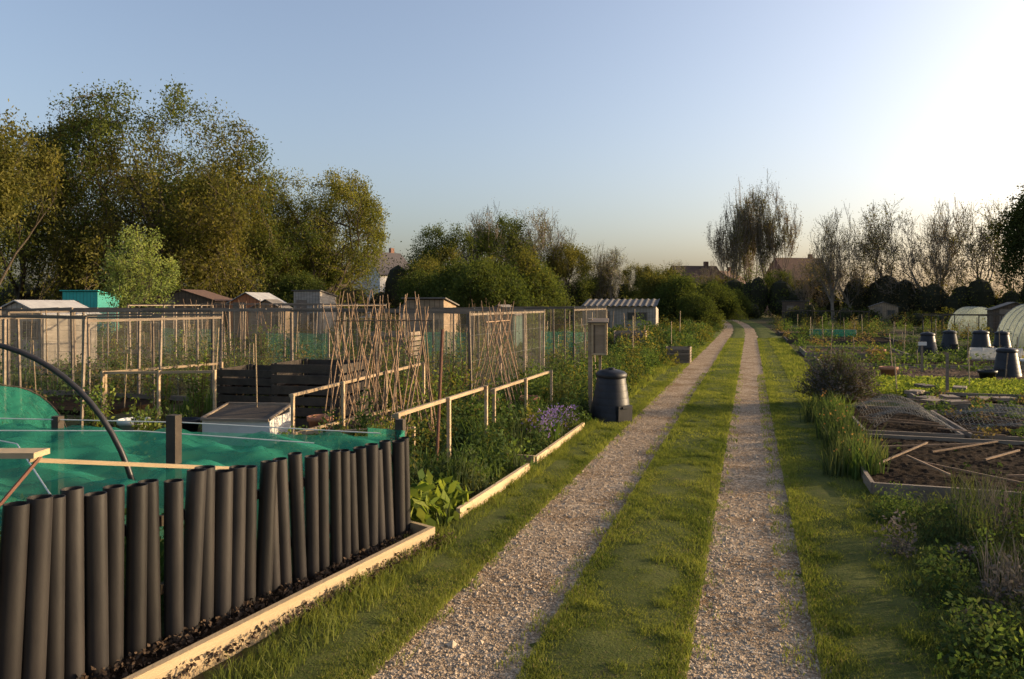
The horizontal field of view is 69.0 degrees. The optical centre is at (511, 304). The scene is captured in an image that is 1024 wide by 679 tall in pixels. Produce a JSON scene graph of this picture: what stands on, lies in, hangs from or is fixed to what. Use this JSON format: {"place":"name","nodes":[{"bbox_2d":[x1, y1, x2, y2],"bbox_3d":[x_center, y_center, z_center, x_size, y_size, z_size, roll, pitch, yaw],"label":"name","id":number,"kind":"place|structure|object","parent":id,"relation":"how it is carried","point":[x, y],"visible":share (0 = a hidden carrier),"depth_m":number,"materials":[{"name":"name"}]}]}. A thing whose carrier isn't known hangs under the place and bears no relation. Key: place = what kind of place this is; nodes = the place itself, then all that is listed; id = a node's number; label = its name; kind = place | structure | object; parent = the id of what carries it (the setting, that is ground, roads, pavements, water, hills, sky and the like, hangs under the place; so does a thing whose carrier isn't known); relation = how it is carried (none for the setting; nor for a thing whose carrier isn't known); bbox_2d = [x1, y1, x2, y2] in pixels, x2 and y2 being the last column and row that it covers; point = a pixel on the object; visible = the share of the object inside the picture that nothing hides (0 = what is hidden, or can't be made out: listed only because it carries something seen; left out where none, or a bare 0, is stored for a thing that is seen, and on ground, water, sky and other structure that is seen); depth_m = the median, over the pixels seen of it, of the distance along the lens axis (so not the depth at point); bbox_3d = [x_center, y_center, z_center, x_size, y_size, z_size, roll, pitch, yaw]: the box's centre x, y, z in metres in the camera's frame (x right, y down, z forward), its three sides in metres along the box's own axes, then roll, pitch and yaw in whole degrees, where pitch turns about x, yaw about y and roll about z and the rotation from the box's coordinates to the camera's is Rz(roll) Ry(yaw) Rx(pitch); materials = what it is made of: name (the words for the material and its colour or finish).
{"place":"outdoors","nodes":[
{"label":"outdoors","id":0,"kind":"place"},
{"bbox_2d":[0,0,1023,305],"label":"sky","id":1,"kind":"structure","parent":0,"point":[636,121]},
{"bbox_2d":[1,313,1023,678],"bbox_3d":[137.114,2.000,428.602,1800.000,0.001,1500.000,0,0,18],"label":"ground","id":2,"kind":"structure","parent":0,"point":[767,319],"depth_m":19.79,"materials":[{"name":"brown soil"}]},
{"bbox_2d":[0,383,66,434],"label":"net tunnel","id":3,"kind":"structure","parent":2,"relation":"on","point":[16,402],"depth_m":9.19,"materials":[{"name":"green fabric"}]},
{"bbox_2d":[0,98,75,296],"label":"oak tree","id":4,"kind":"object","parent":2,"relation":"on","point":[11,187],"visible":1,"depth_m":49.48,"materials":[{"name":"green plant"}]},
{"bbox_2d":[1,300,100,367],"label":"wooden shed","id":5,"kind":"structure","parent":2,"relation":"on","point":[64,324],"depth_m":23.50,"materials":[{"name":"wood"}]},
{"bbox_2d":[0,130,131,321],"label":"oak tree","id":6,"kind":"object","parent":2,"relation":"on","point":[18,288],"visible":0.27,"depth_m":60.33,"materials":[{"name":"green plant"}]},
{"bbox_2d":[59,290,120,337],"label":"teal shed","id":7,"kind":"structure","parent":2,"relation":"on","point":[85,298],"depth_m":39.51,"materials":[{"name":"paint"}]},
{"bbox_2d":[0,313,222,425],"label":"fruit cage","id":8,"kind":"object","parent":2,"relation":"on","point":[153,317],"visible":0.74,"depth_m":12.73,"materials":[{"name":"brown wood"}]},
{"bbox_2d":[0,307,222,377],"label":"fruit cage","id":9,"kind":"object","parent":2,"relation":"on","point":[185,323],"visible":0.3,"depth_m":22.27,"materials":[{"name":"brown wood"}]},
{"bbox_2d":[93,219,184,347],"bbox_3d":[-17.333,-0.199,34.007,4.672,7.382,4.520,0,0,18],"label":"young birch tree","id":10,"kind":"object","parent":2,"relation":"on","point":[125,288],"visible":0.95,"depth_m":33.80,"materials":[{"name":"green plant"}]},
{"bbox_2d":[0,72,289,318],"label":"oak tree","id":11,"kind":"object","parent":2,"relation":"on","point":[203,209],"visible":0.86,"depth_m":58.44,"materials":[{"name":"green plant"}]},
{"bbox_2d":[100,370,215,424],"bbox_3d":[-5.655,1.525,11.916,1.850,0.950,0.056,0,0,0],"label":"plant support rail","id":12,"kind":"object","parent":2,"relation":"on","point":[157,372],"visible":0.7,"depth_m":11.90,"materials":[{"name":"brown wood"}]},
{"bbox_2d":[95,154,278,312],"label":"oak tree","id":13,"kind":"object","parent":2,"relation":"on","point":[138,203],"visible":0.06,"depth_m":69.64,"materials":[{"name":"green plant"}]},
{"bbox_2d":[149,289,231,341],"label":"wooden shed","id":14,"kind":"structure","parent":2,"relation":"on","point":[196,296],"depth_m":39.08,"materials":[{"name":"wood"}]},
{"bbox_2d":[0,343,405,613],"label":"netting cage","id":15,"kind":"object","parent":2,"relation":"on","point":[56,458],"visible":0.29,"depth_m":5.61,"materials":[{"name":"green fabric"}]},
{"bbox_2d":[0,437,410,678],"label":"pipe fence","id":16,"kind":"object","parent":2,"relation":"on","point":[64,601],"visible":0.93,"depth_m":4.29,"materials":[{"name":"black plastic"}]},
{"bbox_2d":[164,172,309,298],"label":"oak tree","id":17,"kind":"object","parent":2,"relation":"on","point":[279,258],"visible":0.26,"depth_m":66.37,"materials":[{"name":"green plant"}]},
{"bbox_2d":[200,402,290,440],"bbox_3d":[-3.864,1.746,10.895,1.035,0.508,0.830,0,0,6],"label":"cold frame","id":18,"kind":"object","parent":2,"relation":"on","point":[261,414],"visible":0.73,"depth_m":10.71,"materials":[{"name":"grey glass"}]},
{"bbox_2d":[227,292,285,339],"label":"wooden shed","id":19,"kind":"structure","parent":2,"relation":"on","point":[250,297],"depth_m":39.32,"materials":[{"name":"wood"}]},
{"bbox_2d":[127,303,386,356],"bbox_3d":[-10.493,0.981,31.170,9.073,2.041,5.112,0,0,18],"label":"fruit cage","id":20,"kind":"object","parent":2,"relation":"on","point":[278,304],"visible":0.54,"depth_m":29.61,"materials":[{"name":"brown wood"}]},
{"bbox_2d":[217,364,303,407],"bbox_3d":[-4.462,1.575,13.292,1.155,0.930,1.032,0,0,12],"label":"compost bay","id":21,"kind":"object","parent":2,"relation":"on","point":[234,383],"visible":0.55,"depth_m":12.84,"materials":[{"name":"brown wood"}]},
{"bbox_2d":[76,528,455,678],"bbox_3d":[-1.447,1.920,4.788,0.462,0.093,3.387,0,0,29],"label":"bark mulch","id":22,"kind":"object","parent":2,"relation":"on","point":[105,674],"visible":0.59,"depth_m":4.60,"materials":[{"name":"wood"}]},
{"bbox_2d":[248,299,293,346],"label":"wooden shed","id":23,"kind":"structure","parent":2,"relation":"on","point":[253,319],"depth_m":34.32,"materials":[{"name":"wood"}]},
{"bbox_2d":[7,307,544,410],"bbox_3d":[-5.122,1.034,17.069,10.904,1.935,5.124,0,0,18],"label":"fruit cage","id":24,"kind":"object","parent":2,"relation":"on","point":[451,311],"visible":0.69,"depth_m":15.37,"materials":[{"name":"brown wood"}]},
{"bbox_2d":[74,324,478,435],"bbox_3d":[-4.265,1.222,14.068,7.829,1.562,8.475,0,0,-18],"label":"currant bush","id":25,"kind":"object","parent":2,"relation":"on","point":[165,404],"visible":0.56,"depth_m":12.60,"materials":[{"name":"green plant"}]},
{"bbox_2d":[256,267,328,307],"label":"fruit tree","id":26,"kind":"object","parent":2,"relation":"on","point":[287,286],"visible":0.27,"depth_m":57.73,"materials":[{"name":"green plant"}]},
{"bbox_2d":[21,328,568,445],"bbox_3d":[-14.221,1.970,43.502,46.000,0.104,59.800,0,0,18],"label":"soil bed","id":27,"kind":"object","parent":2,"relation":"on","point":[70,405],"visible":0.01,"depth_m":14.84,"materials":[{"name":"brown soil"}]},
{"bbox_2d":[0,312,706,468],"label":"allotment plants","id":28,"kind":"object","parent":27,"relation":"on","point":[131,380],"visible":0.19,"depth_m":18.58,"materials":[{"name":"green plant"}]},
{"bbox_2d":[266,331,329,363],"bbox_3d":[-6.071,1.400,21.079,1.850,1.250,0.135,0,0,6],"label":"windbreak netting","id":29,"kind":"object","parent":2,"relation":"on","point":[319,344],"visible":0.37,"depth_m":21.06,"materials":[{"name":"green fabric"}]},
{"bbox_2d":[226,166,391,315],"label":"oak tree","id":30,"kind":"object","parent":2,"relation":"on","point":[324,266],"visible":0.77,"depth_m":71.72,"materials":[{"name":"green plant"}]},
{"bbox_2d":[291,290,337,336],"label":"white shed","id":31,"kind":"structure","parent":2,"relation":"on","point":[312,296],"depth_m":44.51,"materials":[{"name":"wood"}]},
{"bbox_2d":[271,358,368,426],"bbox_3d":[-3.220,1.500,12.580,1.258,1.080,1.126,0,0,12],"label":"compost bay","id":32,"kind":"object","parent":2,"relation":"on","point":[288,378],"visible":0.64,"depth_m":12.08,"materials":[{"name":"brown wood"}]},
{"bbox_2d":[123,422,584,678],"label":"timber edging","id":33,"kind":"object","parent":2,"relation":"on","point":[270,615],"visible":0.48,"depth_m":4.64,"materials":[{"name":"beige wood"}]},
{"bbox_2d":[289,362,424,434],"bbox_3d":[-2.133,1.470,10.817,0.082,1.060,2.989,0,0,28],"label":"plant support rail","id":34,"kind":"object","parent":2,"relation":"on","point":[293,395],"visible":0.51,"depth_m":10.35,"materials":[{"name":"brown wood"}]},
{"bbox_2d":[321,289,439,450],"bbox_3d":[-1.865,0.901,10.267,2.319,2.205,0.822,0,0,45],"label":"bean pole frame","id":35,"kind":"object","parent":2,"relation":"on","point":[396,376],"visible":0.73,"depth_m":10.17,"materials":[{"name":"brown wood"}]},
{"bbox_2d":[391,263,445,306],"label":"fruit tree","id":36,"kind":"object","parent":2,"relation":"on","point":[417,286],"visible":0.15,"depth_m":53.34,"materials":[{"name":"green plant"}]},
{"bbox_2d":[395,250,446,294],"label":"fruit tree","id":37,"kind":"object","parent":2,"relation":"on","point":[432,262],"visible":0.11,"depth_m":60.81,"materials":[{"name":"green plant"}]},
{"bbox_2d":[401,297,458,355],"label":"wooden shed","id":38,"kind":"structure","parent":2,"relation":"on","point":[442,302],"depth_m":27.38,"materials":[{"name":"wood"}]},
{"bbox_2d":[401,218,478,302],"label":"tree","id":39,"kind":"object","parent":2,"relation":"on","point":[452,245],"visible":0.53,"depth_m":93.33,"materials":[{"name":"green plant"}]},
{"bbox_2d":[392,386,487,458],"bbox_3d":[-0.734,1.520,8.450,0.080,0.960,2.793,0,0,16],"label":"plant support rail","id":40,"kind":"object","parent":2,"relation":"on","point":[397,415],"visible":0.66,"depth_m":8.43,"materials":[{"name":"brown wood"}]},
{"bbox_2d":[422,250,497,333],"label":"fruit tree","id":41,"kind":"object","parent":2,"relation":"on","point":[445,279],"visible":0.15,"depth_m":45.97,"materials":[{"name":"green plant"}]},
{"bbox_2d":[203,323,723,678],"bbox_3d":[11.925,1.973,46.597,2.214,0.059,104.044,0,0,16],"label":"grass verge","id":42,"kind":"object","parent":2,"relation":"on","point":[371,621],"depth_m":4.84,"materials":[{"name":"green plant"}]},
{"bbox_2d":[588,318,608,410],"bbox_3d":[1.519,1.124,13.116,0.360,1.752,0.256,0,0,9],"label":"notice board post","id":43,"kind":"object","parent":42,"relation":"on","point":[597,336],"visible":0.89,"depth_m":13.05,"materials":[{"name":"brown wood"}]},
{"bbox_2d":[335,241,639,319],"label":"boundary hedge","id":44,"kind":"object","parent":2,"relation":"on","point":[391,281],"visible":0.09,"depth_m":93.06,"materials":[{"name":"green plant"}]},
{"bbox_2d":[467,300,521,418],"bbox_3d":[-0.256,0.961,13.317,0.819,2.085,3.444,0,0,7],"label":"bean pole frame","id":45,"kind":"object","parent":2,"relation":"on","point":[496,341],"visible":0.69,"depth_m":13.22,"materials":[{"name":"brown wood"}]},
{"bbox_2d":[443,251,549,340],"bbox_3d":[-1.143,-0.350,39.995,6.105,5.283,6.654,0,0,-7],"label":"fruit tree","id":46,"kind":"object","parent":2,"relation":"on","point":[484,281],"visible":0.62,"depth_m":38.79,"materials":[{"name":"green plant"}]},
{"bbox_2d":[278,318,722,488],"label":"garden shrubs","id":47,"kind":"object","parent":2,"relation":"on","point":[637,361],"visible":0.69,"depth_m":13.91,"materials":[{"name":"green plant"}]},
{"bbox_2d":[484,305,522,349],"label":"green shed","id":48,"kind":"structure","parent":2,"relation":"on","point":[519,320],"depth_m":32.67,"materials":[{"name":"wood"}]},
{"bbox_2d":[460,208,547,271],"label":"tree","id":49,"kind":"object","parent":2,"relation":"on","point":[505,225],"visible":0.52,"depth_m":97.57,"materials":[{"name":"green plant"}]},
{"bbox_2d":[409,386,599,531],"bbox_3d":[0.002,1.714,9.746,1.334,0.689,7.082,0,0,18],"label":"flower border","id":50,"kind":"object","parent":2,"relation":"on","point":[442,489],"visible":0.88,"depth_m":8.52,"materials":[{"name":"green plant"}]},
{"bbox_2d":[0,307,1022,410],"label":"garden canes","id":51,"kind":"object","parent":2,"relation":"on","point":[297,330],"visible":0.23,"depth_m":22.22,"materials":[{"name":"brown wood"}]},
{"bbox_2d":[460,243,570,325],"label":"fruit tree","id":52,"kind":"object","parent":2,"relation":"on","point":[547,297],"visible":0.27,"depth_m":44.15,"materials":[{"name":"green plant"}]},
{"bbox_2d":[432,306,605,377],"bbox_3d":[0.386,1.032,21.698,3.978,1.938,4.534,0,0,18],"label":"fruit cage","id":53,"kind":"object","parent":2,"relation":"on","point":[584,308],"visible":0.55,"depth_m":20.20,"materials":[{"name":"brown wood"}]},
{"bbox_2d":[490,370,552,423],"bbox_3d":[0.201,1.575,11.669,0.080,0.850,2.892,0,0,19],"label":"plant support rail","id":54,"kind":"object","parent":2,"relation":"on","point":[493,390],"visible":0.68,"depth_m":11.64,"materials":[{"name":"brown wood"}]},
{"bbox_2d":[497,203,564,268],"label":"tree","id":55,"kind":"object","parent":2,"relation":"on","point":[542,232],"visible":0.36,"depth_m":99.76,"materials":[{"name":"green plant"}]},
{"bbox_2d":[516,257,575,327],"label":"fruit tree","id":56,"kind":"object","parent":2,"relation":"on","point":[565,301],"visible":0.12,"depth_m":53.53,"materials":[{"name":"green plant"}]},
{"bbox_2d":[531,218,583,312],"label":"tree","id":57,"kind":"object","parent":2,"relation":"on","point":[556,243],"visible":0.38,"depth_m":103.22,"materials":[{"name":"green plant"}]},
{"bbox_2d":[537,240,599,313],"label":"tree","id":58,"kind":"object","parent":2,"relation":"on","point":[571,259],"visible":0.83,"depth_m":100.82,"materials":[{"name":"green plant"}]},
{"bbox_2d":[589,368,632,422],"bbox_3d":[1.697,1.541,12.723,0.748,0.918,0.770,0,2,-34],"label":"compost bin","id":59,"kind":"object","parent":2,"relation":"on","point":[610,401],"visible":0.97,"depth_m":12.48,"materials":[{"name":"black plastic"}]},
{"bbox_2d":[589,247,636,299],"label":"tree","id":60,"kind":"object","parent":2,"relation":"on","point":[608,279],"visible":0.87,"depth_m":102.66,"materials":[{"name":"green plant"}]},
{"bbox_2d":[206,319,1023,678],"bbox_3d":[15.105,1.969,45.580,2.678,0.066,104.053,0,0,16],"label":"grass verge","id":61,"kind":"object","parent":2,"relation":"on","point":[881,606],"depth_m":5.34,"materials":[{"name":"green plant"}]},
{"bbox_2d":[792,345,884,404],"bbox_3d":[6.314,1.399,14.451,1.685,1.202,1.616,0,0,18],"label":"lavender bush","id":62,"kind":"object","parent":61,"relation":"on","point":[841,377],"visible":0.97,"depth_m":14.19,"materials":[{"name":"green plant"}]},
{"bbox_2d":[796,388,899,479],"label":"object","id":63,"kind":"object","parent":61,"relation":"on","point":[845,444],"visible":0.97,"depth_m":9.21,"materials":[{"name":"green plant"}]},
{"bbox_2d":[582,299,659,332],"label":"long shed","id":64,"kind":"structure","parent":2,"relation":"on","point":[648,312],"depth_m":49.01,"materials":[{"name":"wood"}]},
{"bbox_2d":[620,260,661,298],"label":"tree","id":65,"kind":"object","parent":2,"relation":"on","point":[627,272],"visible":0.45,"depth_m":104.12,"materials":[{"name":"green plant"}]},
{"bbox_2d":[630,264,683,322],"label":"fruit tree","id":66,"kind":"object","parent":2,"relation":"on","point":[648,286],"visible":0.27,"depth_m":61.54,"materials":[{"name":"green plant"}]},
{"bbox_2d":[647,267,719,324],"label":"fruit tree","id":67,"kind":"object","parent":2,"relation":"on","point":[678,287],"visible":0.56,"depth_m":58.57,"materials":[{"name":"green plant"}]},
{"bbox_2d":[674,288,727,329],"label":"fruit tree","id":68,"kind":"object","parent":2,"relation":"on","point":[696,307],"visible":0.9,"depth_m":53.58,"materials":[{"name":"green plant"}]},
{"bbox_2d":[698,279,752,321],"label":"fruit tree","id":69,"kind":"object","parent":2,"relation":"on","point":[728,304],"visible":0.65,"depth_m":79.57,"materials":[{"name":"green plant"}]},
{"bbox_2d":[701,195,755,280],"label":"poplar tree","id":70,"kind":"object","parent":2,"relation":"on","point":[734,242],"visible":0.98,"depth_m":121.50,"materials":[{"name":"brown plant"}]},
{"bbox_2d":[731,177,776,282],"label":"poplar tree","id":71,"kind":"object","parent":2,"relation":"on","point":[747,260],"visible":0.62,"depth_m":123.78,"materials":[{"name":"brown plant"}]},
{"bbox_2d":[694,265,820,317],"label":"boundary hedge","id":72,"kind":"object","parent":2,"relation":"on","point":[774,295],"visible":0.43,"depth_m":109.97,"materials":[{"name":"green plant"}]},
{"bbox_2d":[740,172,803,315],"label":"poplar tree","id":73,"kind":"object","parent":2,"relation":"on","point":[771,227],"visible":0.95,"depth_m":121.28,"materials":[{"name":"brown plant"}]},
{"bbox_2d":[805,204,867,318],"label":"bare tree","id":74,"kind":"object","parent":2,"relation":"on","point":[832,244],"visible":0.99,"depth_m":99.26,"materials":[{"name":"brown plant"}]},
{"bbox_2d":[783,336,901,345],"bbox_3d":[17.140,1.902,39.138,5.240,0.204,5.040,0,0,18],"label":"raised bed","id":75,"kind":"object","parent":2,"relation":"on","point":[881,340],"visible":0.6,"depth_m":38.09,"materials":[{"name":"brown wood"}]},
{"bbox_2d":[812,231,892,316],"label":"bare tree","id":76,"kind":"object","parent":2,"relation":"on","point":[847,302],"visible":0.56,"depth_m":101.03,"materials":[{"name":"brown plant"}]},
{"bbox_2d":[841,194,926,293],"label":"bare tree","id":77,"kind":"object","parent":2,"relation":"on","point":[873,239],"visible":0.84,"depth_m":98.38,"materials":[{"name":"brown plant"}]},
{"bbox_2d":[769,312,1023,476],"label":"vegetable crops","id":78,"kind":"object","parent":2,"relation":"on","point":[996,386],"visible":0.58,"depth_m":23.95,"materials":[{"name":"green plant"}]},
{"bbox_2d":[780,298,1023,326],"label":"garden hedge","id":79,"kind":"object","parent":2,"relation":"on","point":[917,316],"visible":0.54,"depth_m":70.47,"materials":[{"name":"green plant"}]},
{"bbox_2d":[845,405,964,437],"bbox_3d":[6.281,1.932,12.217,1.320,0.144,2.940,0,0,18],"label":"raised bed","id":80,"kind":"object","parent":2,"relation":"on","point":[891,428],"visible":0.64,"depth_m":11.72,"materials":[{"name":"grey wood"}]},
{"bbox_2d":[854,394,951,431],"bbox_3d":[6.319,1.690,12.204,1.004,0.362,2.503,0,0,18],"label":"crop netting","id":81,"kind":"object","parent":80,"relation":"on","point":[905,405],"visible":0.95,"depth_m":12.06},
{"bbox_2d":[799,260,1023,318],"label":"boundary hedge","id":82,"kind":"object","parent":2,"relation":"on","point":[976,292],"visible":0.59,"depth_m":96.12,"materials":[{"name":"green plant"}]},
{"bbox_2d":[814,356,1021,368],"bbox_3d":[13.237,1.941,24.638,5.840,0.126,3.040,0,0,18],"label":"raised bed","id":83,"kind":"object","parent":2,"relation":"on","point":[933,364],"visible":0.41,"depth_m":24.15,"materials":[{"name":"brown wood"}]},
{"bbox_2d":[817,365,1023,383],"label":"raised bed","id":84,"kind":"object","parent":2,"relation":"on","point":[953,372],"visible":0.38,"depth_m":20.87,"materials":[{"name":"brown wood"}]},
{"bbox_2d":[876,200,989,295],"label":"bare tree","id":85,"kind":"object","parent":2,"relation":"on","point":[930,258],"visible":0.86,"depth_m":96.80,"materials":[{"name":"brown plant"}]},
{"bbox_2d":[857,459,1023,678],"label":"wild border plants","id":86,"kind":"object","parent":2,"relation":"on","point":[986,529],"visible":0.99,"depth_m":5.21,"materials":[{"name":"green plant"}]},
{"bbox_2d":[859,434,1023,505],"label":"raised bed","id":87,"kind":"object","parent":2,"relation":"on","point":[908,473],"visible":0.61,"depth_m":8.66,"materials":[{"name":"brown wood"}]},
{"bbox_2d":[902,193,982,293],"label":"bare tree","id":88,"kind":"object","parent":2,"relation":"on","point":[926,268],"visible":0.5,"depth_m":98.95,"materials":[{"name":"brown plant"}]},
{"bbox_2d":[907,392,1023,412],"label":"raised bed","id":89,"kind":"object","parent":2,"relation":"on","point":[958,407],"visible":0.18,"depth_m":14.51,"materials":[{"name":"brown soil"}]},
{"bbox_2d":[904,384,1017,404],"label":"paving slabs","id":90,"kind":"structure","parent":89,"relation":"on","point":[956,401],"depth_m":14.22,"materials":[{"name":"grey concrete"}]},
{"bbox_2d":[947,306,987,332],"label":"polytunnel","id":91,"kind":"structure","parent":2,"relation":"on","point":[964,318],"depth_m":51.52,"materials":[{"name":"plastic"}]},
{"bbox_2d":[930,194,1022,289],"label":"bare tree","id":92,"kind":"object","parent":2,"relation":"on","point":[974,246],"visible":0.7,"depth_m":94.51,"materials":[{"name":"brown plant"}]},
{"bbox_2d":[930,410,1023,440],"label":"raised bed","id":93,"kind":"object","parent":2,"relation":"on","point":[958,425],"visible":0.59,"depth_m":11.68,"materials":[{"name":"grey wood"}]},
{"bbox_2d":[845,392,1023,483],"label":"bean sticks","id":94,"kind":"object","parent":93,"relation":"on","point":[938,465],"visible":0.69,"depth_m":9.51,"materials":[{"name":"brown wood"}]},
{"bbox_2d":[942,402,1023,431],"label":"crop netting","id":95,"kind":"object","parent":93,"relation":"on","point":[994,410],"visible":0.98,"depth_m":11.53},
{"bbox_2d":[983,183,1023,297],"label":"evergreen tree","id":96,"kind":"object","parent":2,"relation":"on","point":[1013,245],"visible":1,"depth_m":73.94,"materials":[{"name":"green plant"}]},
{"bbox_2d":[985,302,1023,337],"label":"wooden shed","id":97,"kind":"structure","parent":2,"relation":"on","point":[995,321],"depth_m":44.37,"materials":[{"name":"wood"}]},
{"bbox_2d":[993,346,1021,377],"bbox_3d":[13.160,1.562,19.825,0.735,0.877,0.714,0,0,-33],"label":"compost bin","id":98,"kind":"object","parent":2,"relation":"on","point":[1013,368],"visible":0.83,"depth_m":19.61,"materials":[{"name":"black plastic"}]},
{"bbox_2d":[997,304,1023,347],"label":"polytunnel","id":99,"kind":"structure","parent":2,"relation":"on","point":[1013,326],"depth_m":36.11,"materials":[{"name":"plastic"}]},
{"bbox_2d":[367,320,835,678],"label":"gravel track","id":100,"kind":"structure","parent":0,"point":[751,367],"depth_m":5.63,"materials":[{"name":"beige gravel"}]},
{"bbox_2d":[526,319,744,678],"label":"grass strip","id":101,"kind":"object","parent":100,"relation":"on","point":[596,644],"depth_m":5.23,"materials":[{"name":"green plant"}]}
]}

